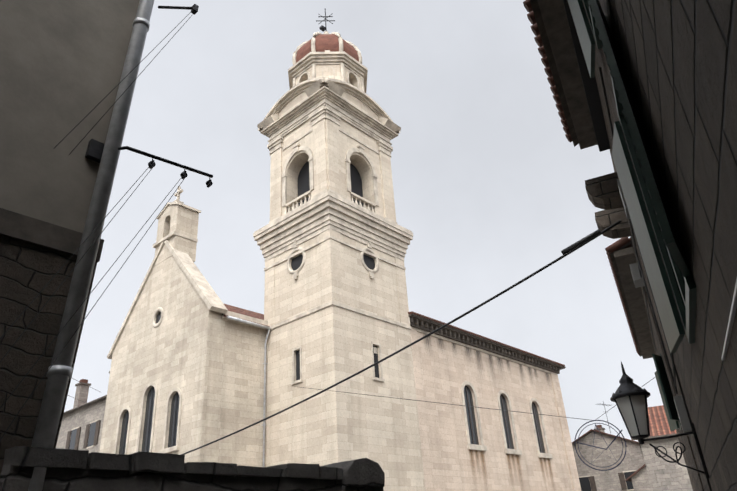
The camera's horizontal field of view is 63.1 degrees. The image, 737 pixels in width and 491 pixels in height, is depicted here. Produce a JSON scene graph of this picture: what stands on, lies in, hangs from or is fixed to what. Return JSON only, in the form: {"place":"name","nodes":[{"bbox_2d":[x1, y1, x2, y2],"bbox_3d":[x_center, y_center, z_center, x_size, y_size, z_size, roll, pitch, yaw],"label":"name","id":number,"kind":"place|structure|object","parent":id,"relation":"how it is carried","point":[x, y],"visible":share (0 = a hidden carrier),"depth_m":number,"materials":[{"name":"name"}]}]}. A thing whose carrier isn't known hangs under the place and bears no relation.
{"place":"outdoors","nodes":[
{"label":"outdoors","id":0,"kind":"place"},
{"bbox_2d":[0,0,139,475],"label":"building","id":1,"kind":"structure","parent":0,"point":[62,62],"depth_m":3.95,"materials":[{"name":"stone"}]},
{"bbox_2d":[56,371,109,452],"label":"house","id":2,"kind":"structure","parent":0,"point":[81,427],"depth_m":35.28,"materials":[{"name":"stone"}]},
{"bbox_2d":[99,255,266,466],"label":"facade","id":3,"kind":"structure","parent":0,"point":[178,346],"depth_m":29.32,"materials":[{"name":"beige stone"}]},
{"bbox_2d":[265,234,424,490],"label":"tower shaft","id":4,"kind":"object","parent":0,"point":[332,425],"visible":0.62,"depth_m":28.57,"materials":[{"name":"beige stone"}]},
{"bbox_2d":[64,0,662,441],"label":"sky","id":5,"kind":"structure","parent":0,"point":[489,188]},
{"bbox_2d":[417,332,572,490],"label":"wall","id":6,"kind":"structure","parent":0,"point":[447,371],"depth_m":35.33,"materials":[{"name":"stone"}]},
{"bbox_2d":[408,311,580,490],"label":"church wall trim","id":7,"kind":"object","parent":6,"relation":"attached to","point":[425,325],"visible":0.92,"depth_m":36.69,"materials":[{"name":"beige stone"}]},
{"bbox_2d":[572,425,644,490],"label":"house","id":8,"kind":"structure","parent":0,"point":[614,479],"depth_m":46.21,"materials":[{"name":"stone"}]},
{"bbox_2d":[595,401,610,432],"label":"antenna","id":9,"kind":"object","parent":8,"relation":"attached to","point":[605,411],"visible":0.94,"depth_m":49.59,"materials":[{"name":"metal"}]},
{"bbox_2d":[626,464,651,490],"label":"house","id":10,"kind":"structure","parent":0,"point":[639,479],"depth_m":39.35,"materials":[{"name":"stone"}]},
{"bbox_2d":[631,405,692,490],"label":"house","id":11,"kind":"structure","parent":0,"point":[663,475],"depth_m":25.72,"materials":[{"name":"stone"}]},
{"label":"ground","id":12,"kind":"structure","parent":0,"visible":0},
{"bbox_2d":[0,0,212,490],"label":"downpipe and arm","id":13,"kind":"object","parent":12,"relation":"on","point":[60,368],"visible":1,"depth_m":3.88},
{"bbox_2d":[107,186,270,466],"bbox_3d":[-6.902,7.763,35.146,10.389,21.650,12.710,-25,-33,36],"label":"church facade trim","id":14,"kind":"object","parent":12,"relation":"on","point":[203,288],"visible":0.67,"depth_m":30.34,"materials":[{"name":"beige stone"}]},
{"bbox_2d":[154,205,198,265],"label":"bell gable","id":15,"kind":"structure","parent":14,"relation":"on","point":[179,219],"depth_m":34.22,"materials":[{"name":"stone"}]},
{"bbox_2d":[0,446,384,490],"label":"wall","id":16,"kind":"structure","parent":12,"relation":"on","point":[74,470],"depth_m":3.66,"materials":[{"name":"black stone"}]},
{"bbox_2d":[253,8,412,384],"bbox_3d":[-2.202,-4.428,36.137,6.311,27.510,7.053,-25,-33,36],"label":"bell tower trim","id":17,"kind":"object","parent":12,"relation":"on","point":[329,214],"visible":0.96,"depth_m":33.37,"materials":[{"name":"beige stone"}]},
{"bbox_2d":[296,65,360,89],"bbox_3d":[-2.528,-9.130,38.495,4.240,3.550,4.240,-25,-33,36],"label":"drum","id":18,"kind":"object","parent":17,"relation":"on","point":[352,78],"visible":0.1,"depth_m":37.15,"materials":[{"name":"stone"}]},
{"bbox_2d":[282,119,383,216],"bbox_3d":[-2.146,-3.620,35.732,4.640,6.100,5.440,-25,-33,36],"label":"belfry","id":19,"kind":"object","parent":17,"relation":"on","point":[298,180],"visible":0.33,"depth_m":34.79,"materials":[{"name":"stone"}]},
{"bbox_2d":[523,0,736,490],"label":"building","id":20,"kind":"structure","parent":12,"relation":"on","point":[644,92],"depth_m":3.32,"materials":[{"name":"stone"}]},
{"bbox_2d":[68,220,621,454],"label":"cables","id":21,"kind":"object","parent":20,"relation":"attached to","point":[570,249],"visible":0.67,"depth_m":11.21,"materials":[{"name":"black plastic"}]},
{"bbox_2d":[300,377,654,470],"bbox_3d":[2.166,4.035,14.039,8.984,2.916,0.096,-15,-29,21],"label":"coiled cable","id":22,"kind":"object","parent":20,"relation":"attached to","point":[616,437],"visible":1,"depth_m":12.67,"materials":[{"name":"black metal"}]},
{"bbox_2d":[610,362,709,477],"bbox_3d":[3.402,2.058,7.211,0.835,1.460,0.470,-15,-29,21],"label":"street lamp","id":23,"kind":"object","parent":20,"relation":"attached to","point":[629,397],"visible":0.98,"depth_m":7.20,"materials":[{"name":"metal"}]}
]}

